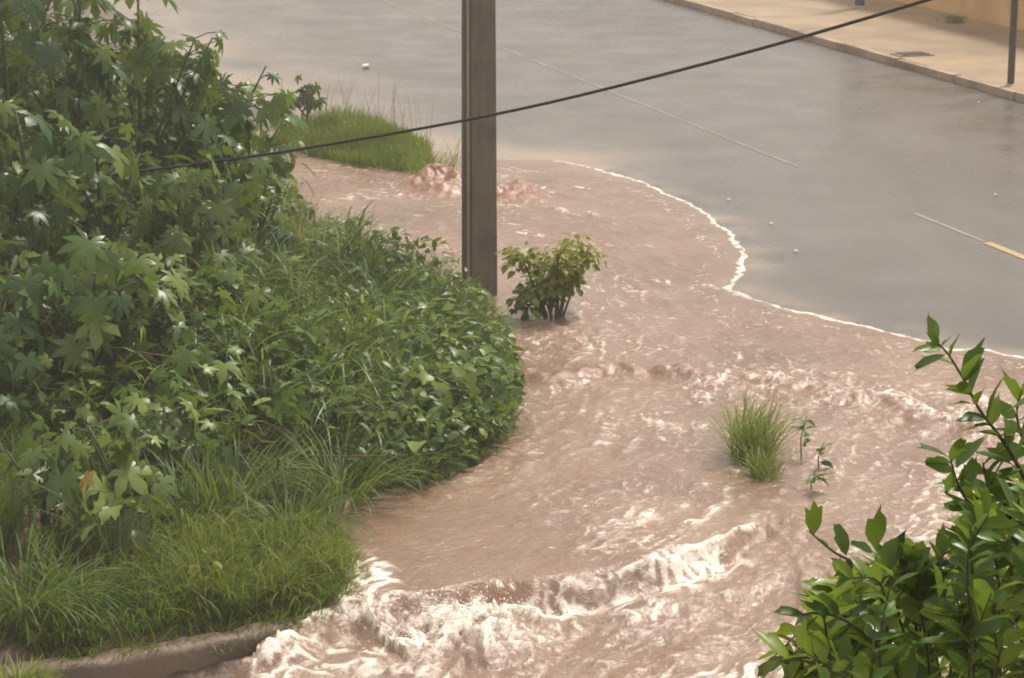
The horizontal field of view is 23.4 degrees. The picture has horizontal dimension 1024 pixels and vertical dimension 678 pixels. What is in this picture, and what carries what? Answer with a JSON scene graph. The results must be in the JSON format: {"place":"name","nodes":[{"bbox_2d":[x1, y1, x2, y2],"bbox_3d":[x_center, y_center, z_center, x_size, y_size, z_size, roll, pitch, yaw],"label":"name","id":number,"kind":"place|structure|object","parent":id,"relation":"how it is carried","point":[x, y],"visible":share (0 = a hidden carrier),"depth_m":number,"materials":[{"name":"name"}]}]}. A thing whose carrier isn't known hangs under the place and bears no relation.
{"place":"outdoors","nodes":[
{"label":"outdoors","id":0,"kind":"place"},
{"bbox_2d":[203,675,229,677],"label":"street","id":1,"kind":"structure","parent":0,"point":[220,676],"depth_m":15.32,"materials":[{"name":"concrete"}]},
{"bbox_2d":[276,74,434,165],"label":"tall grass","id":2,"kind":"structure","parent":0,"point":[319,110],"depth_m":32.73,"materials":[{"name":"green plant"}]},
{"bbox_2d":[0,0,847,677],"bbox_3d":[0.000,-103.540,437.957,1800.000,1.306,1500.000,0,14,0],"label":"ground","id":3,"kind":"structure","parent":0,"point":[214,668],"depth_m":16.27,"materials":[{"name":"soil"}]},
{"bbox_2d":[0,117,27,259],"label":"castor plant","id":4,"kind":"object","parent":3,"relation":"on","point":[5,138],"visible":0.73,"depth_m":20.27,"materials":[{"name":"green plant"}]},
{"bbox_2d":[0,0,56,81],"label":"castor plant","id":5,"kind":"object","parent":3,"relation":"on","point":[15,26],"visible":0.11,"depth_m":23.59,"materials":[{"name":"green plant"}]},
{"bbox_2d":[0,250,59,413],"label":"castor plant","id":6,"kind":"object","parent":3,"relation":"on","point":[29,287],"visible":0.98,"depth_m":18.25,"materials":[{"name":"green plant"}]},
{"bbox_2d":[0,652,72,677],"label":"grass tussock","id":7,"kind":"object","parent":3,"relation":"on","point":[29,672],"depth_m":14.77,"materials":[{"name":"green plant"}]},
{"bbox_2d":[0,428,101,545],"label":"castor plant","id":8,"kind":"object","parent":3,"relation":"on","point":[36,458],"visible":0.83,"depth_m":16.47,"materials":[{"name":"green plant"}]},
{"bbox_2d":[0,0,106,227],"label":"castor plant","id":9,"kind":"object","parent":3,"relation":"on","point":[53,54],"visible":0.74,"depth_m":21.44,"materials":[{"name":"green plant"}]},
{"bbox_2d":[0,92,116,259],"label":"castor plant","id":10,"kind":"object","parent":3,"relation":"on","point":[41,165],"visible":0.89,"depth_m":19.90,"materials":[{"name":"green plant"}]},
{"bbox_2d":[8,0,117,139],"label":"castor plant","id":11,"kind":"object","parent":3,"relation":"on","point":[60,4],"visible":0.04,"depth_m":24.65,"materials":[{"name":"green plant"}]},
{"bbox_2d":[0,0,131,206],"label":"castor plant","id":12,"kind":"object","parent":3,"relation":"on","point":[103,63],"visible":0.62,"depth_m":22.12,"materials":[{"name":"green plant"}]},
{"bbox_2d":[0,519,138,646],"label":"grass tussock","id":13,"kind":"object","parent":3,"relation":"on","point":[25,578],"depth_m":15.61,"materials":[{"name":"green plant"}]},
{"bbox_2d":[0,538,160,640],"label":"grass tussock","id":14,"kind":"object","parent":3,"relation":"on","point":[88,585],"depth_m":15.59,"materials":[{"name":"green plant"}]},
{"bbox_2d":[0,226,163,393],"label":"castor plant","id":15,"kind":"object","parent":3,"relation":"on","point":[89,311],"visible":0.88,"depth_m":18.54,"materials":[{"name":"green plant"}]},
{"bbox_2d":[13,0,157,189],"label":"castor plant","id":16,"kind":"object","parent":3,"relation":"on","point":[123,46],"visible":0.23,"depth_m":22.90,"materials":[{"name":"green plant"}]},
{"bbox_2d":[33,123,183,264],"bbox_3d":[-3.438,-1.003,20.651,1.165,1.625,1.434,9,17,33],"label":"castor plant","id":17,"kind":"object","parent":3,"relation":"on","point":[145,226],"visible":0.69,"depth_m":20.52,"materials":[{"name":"green plant"}]},
{"bbox_2d":[1,314,227,447],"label":"dead stalks","id":18,"kind":"object","parent":3,"relation":"on","point":[63,400],"visible":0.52,"depth_m":18.61,"materials":[{"name":"plant"}]},
{"bbox_2d":[55,421,180,561],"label":"castor plant","id":19,"kind":"object","parent":3,"relation":"on","point":[124,451],"visible":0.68,"depth_m":16.52,"materials":[{"name":"green plant"}]},
{"bbox_2d":[71,470,169,573],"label":"broadleaf weed","id":20,"kind":"object","parent":3,"relation":"on","point":[139,537],"visible":0.89,"depth_m":16.10,"materials":[{"name":"green plant"}]},
{"bbox_2d":[69,239,194,381],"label":"castor plant","id":21,"kind":"object","parent":3,"relation":"on","point":[176,318],"visible":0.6,"depth_m":19.04,"materials":[{"name":"green plant"}]},
{"bbox_2d":[76,0,228,205],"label":"castor plant","id":22,"kind":"object","parent":3,"relation":"on","point":[139,64],"visible":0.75,"depth_m":22.64,"materials":[{"name":"green plant"}]},
{"bbox_2d":[0,614,304,677],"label":"kerb","id":23,"kind":"structure","parent":3,"relation":"on","point":[146,663],"depth_m":15.23,"materials":[{"name":"grey concrete"}]},
{"bbox_2d":[0,82,315,267],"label":"creeper","id":24,"kind":"object","parent":3,"relation":"on","point":[283,167],"visible":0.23,"depth_m":22.47,"materials":[{"name":"green plant"}]},
{"bbox_2d":[106,153,220,268],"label":"castor plant","id":25,"kind":"object","parent":3,"relation":"on","point":[177,238],"visible":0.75,"depth_m":20.65,"materials":[{"name":"green plant"}]},
{"bbox_2d":[118,53,209,196],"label":"castor plant","id":26,"kind":"object","parent":3,"relation":"on","point":[135,107],"visible":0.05,"depth_m":24.76,"materials":[{"name":"green plant"}]},
{"bbox_2d":[125,397,215,476],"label":"castor plant","id":27,"kind":"object","parent":3,"relation":"on","point":[194,414],"visible":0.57,"depth_m":17.82,"materials":[{"name":"green plant"}]},
{"bbox_2d":[0,176,341,492],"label":"creeper","id":28,"kind":"object","parent":3,"relation":"on","point":[229,274],"visible":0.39,"depth_m":18.81,"materials":[{"name":"green plant"}]},
{"bbox_2d":[28,238,353,488],"bbox_3d":[-2.642,0.030,19.733,2.471,1.364,4.986,-3,14,-13],"label":"creeper","id":29,"kind":"object","parent":3,"relation":"on","point":[260,408],"visible":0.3,"depth_m":18.97,"materials":[{"name":"green plant"}]},
{"bbox_2d":[1,482,382,674],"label":"soft grass","id":30,"kind":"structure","parent":3,"relation":"on","point":[287,578],"depth_m":15.90,"materials":[{"name":"green plant"}]},
{"bbox_2d":[175,549,225,591],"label":"broadleaf weed","id":31,"kind":"object","parent":3,"relation":"on","point":[191,566],"visible":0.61,"depth_m":15.80,"materials":[{"name":"green plant"}]},
{"bbox_2d":[116,454,288,559],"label":"grass tussock","id":32,"kind":"object","parent":3,"relation":"on","point":[185,519],"depth_m":16.89,"materials":[{"name":"green plant"}]},
{"bbox_2d":[132,33,290,194],"bbox_3d":[-2.941,-1.773,23.201,1.332,2.257,1.155,11,18,38],"label":"castor plant","id":33,"kind":"object","parent":3,"relation":"on","point":[207,131],"visible":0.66,"depth_m":22.95,"materials":[{"name":"green plant"}]},
{"bbox_2d":[164,167,266,280],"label":"castor plant","id":34,"kind":"object","parent":3,"relation":"on","point":[224,212],"visible":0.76,"depth_m":21.35,"materials":[{"name":"green plant"}]},
{"bbox_2d":[146,223,294,328],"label":"grass tussock","id":35,"kind":"object","parent":3,"relation":"on","point":[197,306],"depth_m":20.48,"materials":[{"name":"green plant"}]},
{"bbox_2d":[109,217,342,316],"bbox_3d":[-2.528,-0.600,21.316,2.372,0.983,2.411,0,14,0],"label":"grass tussock","id":36,"kind":"object","parent":3,"relation":"on","point":[273,266],"depth_m":21.18,"materials":[{"name":"green plant"}]},
{"bbox_2d":[126,403,339,518],"bbox_3d":[-2.033,0.946,17.684,1.695,0.674,1.718,0,14,0],"label":"grass tussock","id":37,"kind":"object","parent":3,"relation":"on","point":[269,474],"depth_m":17.86,"materials":[{"name":"green plant"}]},
{"bbox_2d":[164,66,309,194],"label":"castor plant","id":38,"kind":"object","parent":3,"relation":"on","point":[249,87],"visible":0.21,"depth_m":23.66,"materials":[{"name":"green plant"}]},
{"bbox_2d":[185,100,296,246],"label":"castor plant","id":39,"kind":"object","parent":3,"relation":"on","point":[262,144],"visible":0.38,"depth_m":23.08,"materials":[{"name":"green plant"}]},
{"bbox_2d":[161,263,340,361],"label":"grass tussock","id":40,"kind":"object","parent":3,"relation":"on","point":[272,325],"depth_m":19.96,"materials":[{"name":"green plant"}]},
{"bbox_2d":[0,143,507,464],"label":"cane grass","id":41,"kind":"structure","parent":3,"relation":"on","point":[265,374],"depth_m":19.44,"materials":[{"name":"green plant"}]},
{"bbox_2d":[218,170,308,271],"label":"castor plant","id":42,"kind":"object","parent":3,"relation":"on","point":[262,197],"visible":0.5,"depth_m":22.61,"materials":[{"name":"green plant"}]},
{"bbox_2d":[0,24,537,671],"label":"grass","id":43,"kind":"structure","parent":3,"relation":"on","point":[192,498],"depth_m":18.50,"materials":[{"name":"green plant"}]},
{"bbox_2d":[233,226,309,294],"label":"castor plant","id":44,"kind":"object","parent":3,"relation":"on","point":[262,234],"visible":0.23,"depth_m":21.70,"materials":[{"name":"green plant"}]},
{"bbox_2d":[205,451,397,559],"bbox_3d":[-1.534,1.170,17.058,1.412,0.628,1.423,-11,18,-38],"label":"grass tussock","id":45,"kind":"object","parent":3,"relation":"on","point":[274,502],"depth_m":17.19,"materials":[{"name":"green plant"}]},
{"bbox_2d":[277,75,327,126],"bbox_3d":[-2.872,-3.144,33.710,0.749,0.968,0.575,-1,14,-6],"label":"sapling","id":46,"kind":"object","parent":3,"relation":"on","point":[304,90],"visible":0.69,"depth_m":33.64,"materials":[{"name":"green plant"}]},
{"bbox_2d":[167,339,438,482],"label":"dead stalks","id":47,"kind":"object","parent":3,"relation":"on","point":[285,430],"visible":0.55,"depth_m":18.35,"materials":[{"name":"green plant"}]},
{"bbox_2d":[267,189,360,235],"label":"grass tussock","id":48,"kind":"object","parent":3,"relation":"on","point":[319,213],"depth_m":25.24,"materials":[{"name":"green plant"}]},
{"bbox_2d":[287,208,344,228],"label":"broadleaf weed","id":49,"kind":"object","parent":3,"relation":"on","point":[311,212],"visible":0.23,"depth_m":25.45,"materials":[{"name":"green plant"}]},
{"bbox_2d":[256,203,390,256],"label":"grass tussock","id":50,"kind":"object","parent":3,"relation":"on","point":[328,238],"depth_m":24.31,"materials":[{"name":"green plant"}]},
{"bbox_2d":[255,342,425,433],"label":"grass tussock","id":51,"kind":"object","parent":3,"relation":"on","point":[363,397],"depth_m":19.33,"materials":[{"name":"green plant"}]},
{"bbox_2d":[225,410,457,526],"bbox_3d":[-1.280,0.921,17.906,1.630,0.712,1.614,7,16,26],"label":"grass tussock","id":52,"kind":"object","parent":3,"relation":"on","point":[371,483],"depth_m":17.94,"materials":[{"name":"green plant"}]},
{"bbox_2d":[275,228,414,305],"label":"grass tussock","id":53,"kind":"object","parent":3,"relation":"on","point":[359,273],"depth_m":22.85,"materials":[{"name":"green plant"}]},
{"bbox_2d":[270,96,436,171],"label":"grass","id":54,"kind":"structure","parent":3,"relation":"on","point":[391,150],"depth_m":32.36,"materials":[{"name":"green plant"}]},
{"bbox_2d":[290,221,447,299],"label":"grass tussock","id":55,"kind":"object","parent":3,"relation":"on","point":[361,277],"depth_m":23.07,"materials":[{"name":"green plant"}]},
{"bbox_2d":[315,249,471,339],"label":"grass tussock","id":56,"kind":"object","parent":3,"relation":"on","point":[414,299],"depth_m":22.24,"materials":[{"name":"green plant"}]},
{"bbox_2d":[280,216,529,482],"bbox_3d":[-0.983,-0.172,21.769,2.257,0.933,7.816,0,14,0],"label":"creeper","id":57,"kind":"object","parent":3,"relation":"on","point":[475,354],"visible":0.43,"depth_m":20.80,"materials":[{"name":"green plant"}]},
{"bbox_2d":[329,413,483,500],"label":"grass tussock","id":58,"kind":"object","parent":3,"relation":"on","point":[416,478],"depth_m":18.41,"materials":[{"name":"green plant"}]},
{"bbox_2d":[365,299,464,363],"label":"creeper","id":59,"kind":"object","parent":3,"relation":"on","point":[448,305],"visible":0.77,"depth_m":20.91,"materials":[{"name":"green plant"}]},
{"bbox_2d":[356,335,483,405],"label":"grass tussock","id":60,"kind":"object","parent":3,"relation":"on","point":[427,360],"depth_m":20.50,"materials":[{"name":"green plant"}]},
{"bbox_2d":[334,255,509,325],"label":"grass tussock","id":61,"kind":"object","parent":3,"relation":"on","point":[447,280],"depth_m":22.43,"materials":[{"name":"green plant"}]},
{"bbox_2d":[402,144,460,174],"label":"grass tuft","id":62,"kind":"object","parent":3,"relation":"on","point":[422,163],"visible":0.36,"depth_m":31.04,"materials":[{"name":"green plant"}]},
{"bbox_2d":[398,361,476,411],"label":"broadleaf weed","id":63,"kind":"object","parent":3,"relation":"on","point":[467,379],"visible":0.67,"depth_m":19.27,"materials":[{"name":"green plant"}]},
{"bbox_2d":[432,138,461,167],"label":"grass tuft","id":64,"kind":"object","parent":3,"relation":"on","point":[453,159],"visible":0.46,"depth_m":31.39,"materials":[{"name":"plant"}]},
{"bbox_2d":[361,272,536,361],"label":"grass tussock","id":65,"kind":"object","parent":3,"relation":"on","point":[476,328],"depth_m":21.81,"materials":[{"name":"green plant"}]},
{"bbox_2d":[389,344,525,474],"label":"creeper","id":66,"kind":"object","parent":3,"relation":"on","point":[488,404],"visible":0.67,"depth_m":19.17,"materials":[{"name":"green plant"}]},
{"bbox_2d":[420,303,525,488],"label":"creeper","id":67,"kind":"object","parent":3,"relation":"on","point":[514,362],"visible":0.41,"depth_m":19.37,"materials":[{"name":"green plant"}]},
{"bbox_2d":[413,382,535,451],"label":"grass tussock","id":68,"kind":"object","parent":3,"relation":"on","point":[489,432],"depth_m":19.27,"materials":[{"name":"green plant"}]},
{"bbox_2d":[462,0,496,297],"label":"utility pole","id":69,"kind":"object","parent":3,"relation":"on","point":[479,202],"visible":0.77,"depth_m":24.02,"materials":[{"name":"wood"}]},
{"bbox_2d":[431,323,533,383],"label":"grass tussock","id":70,"kind":"object","parent":3,"relation":"on","point":[492,352],"depth_m":21.38,"materials":[{"name":"green plant"}]},
{"bbox_2d":[494,232,608,320],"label":"shrub","id":71,"kind":"object","parent":3,"relation":"on","point":[560,280],"visible":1,"depth_m":23.35,"materials":[{"name":"green plant"}]},
{"bbox_2d":[689,384,829,464],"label":"grass tuft","id":72,"kind":"object","parent":3,"relation":"on","point":[747,432],"visible":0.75,"depth_m":18.98,"materials":[{"name":"green plant"}]},
{"bbox_2d":[725,432,804,487],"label":"grass tuft","id":73,"kind":"object","parent":3,"relation":"on","point":[762,465],"visible":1,"depth_m":18.55,"materials":[{"name":"green plant"}]},
{"bbox_2d":[790,415,816,458],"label":"weed stalk","id":74,"kind":"object","parent":3,"relation":"on","point":[804,433],"visible":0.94,"depth_m":18.98,"materials":[{"name":"green plant"}]},
{"bbox_2d":[805,468,828,488],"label":"weed stalk","id":75,"kind":"object","parent":3,"relation":"on","point":[811,478],"visible":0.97,"depth_m":18.15,"materials":[{"name":"green plant"}]},
{"bbox_2d":[816,442,833,468],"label":"weed stalk","id":76,"kind":"object","parent":3,"relation":"on","point":[827,463],"visible":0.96,"depth_m":18.71,"materials":[{"name":"green plant"}]},
{"bbox_2d":[665,0,1023,102],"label":"kerb","id":77,"kind":"structure","parent":3,"relation":"on","point":[987,87],"depth_m":42.13,"materials":[{"name":"concrete"}]},
{"bbox_2d":[751,313,1023,677],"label":"bush","id":78,"kind":"object","parent":3,"relation":"on","point":[905,596],"visible":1,"depth_m":4.20,"materials":[{"name":"green plant"}]},
{"bbox_2d":[108,0,931,175],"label":"cable","id":79,"kind":"object","parent":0,"point":[589,92],"visible":0.83,"depth_m":19.71,"materials":[{"name":"black rubber"}]},
{"bbox_2d":[108,0,1023,356],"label":"road","id":80,"kind":"structure","parent":0,"point":[880,154],"depth_m":35.09,"materials":[{"name":"grey asphalt"}]},
{"bbox_2d":[362,63,368,68],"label":"plastic cup","id":81,"kind":"object","parent":80,"relation":"on","point":[365,66],"visible":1,"depth_m":40.65,"materials":[{"name":"white plastic"}]},
{"bbox_2d":[383,0,798,166],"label":"road marking","id":82,"kind":"object","parent":80,"relation":"on","point":[615,93],"visible":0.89,"depth_m":37.41,"materials":[{"name":"paint"}]},
{"bbox_2d":[912,213,983,240],"bbox_3d":[4.918,-1.266,27.859,0.071,0.001,1.676,-4,15,-17],"label":"road marking","id":83,"kind":"object","parent":80,"relation":"on","point":[930,219],"visible":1,"depth_m":27.87,"materials":[{"name":"paint"}]},
{"bbox_2d":[984,242,1023,258],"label":"road marking","id":84,"kind":"object","parent":80,"relation":"on","point":[1007,250],"visible":1,"depth_m":26.64,"materials":[{"name":"yellow paint"}]},
{"bbox_2d":[230,131,1023,677],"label":"floodwater","id":85,"kind":"structure","parent":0,"point":[634,519],"depth_m":18.69,"materials":[{"name":"liquid"}]},
{"bbox_2d":[338,574,577,675],"bbox_3d":[-0.233,1.688,15.920,1.412,0.360,1.128,-10,17,-36],"label":"spray","id":86,"kind":"object","parent":85,"relation":"on","point":[472,601],"visible":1,"depth_m":15.82,"materials":[{"name":"white liquid"}]},
{"bbox_2d":[692,0,1023,91],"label":"pavement","id":87,"kind":"structure","parent":0,"point":[974,48],"depth_m":44.65,"materials":[{"name":"concrete"}]},
{"bbox_2d":[852,0,866,8],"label":"post","id":88,"kind":"object","parent":87,"relation":"on","point":[859,4],"visible":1,"depth_m":48.28,"materials":[{"name":"metal"}]},
{"bbox_2d":[890,51,934,56],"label":"drain cover","id":89,"kind":"object","parent":87,"relation":"on","point":[909,54],"visible":1,"depth_m":41.40,"materials":[{"name":"concrete"}]},
{"bbox_2d":[934,12,975,22],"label":"wall weed","id":90,"kind":"object","parent":87,"relation":"on","point":[954,20],"depth_m":45.94,"materials":[{"name":"green plant"}]},
{"bbox_2d":[1005,0,1017,85],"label":"signpost","id":91,"kind":"object","parent":87,"relation":"on","point":[1012,43],"visible":1,"depth_m":37.78,"materials":[{"name":"metal"}]},
{"bbox_2d":[894,0,1023,29],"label":"boundary wall","id":92,"kind":"structure","parent":0,"point":[995,11],"depth_m":46.22,"materials":[{"name":"paint"}]}
]}

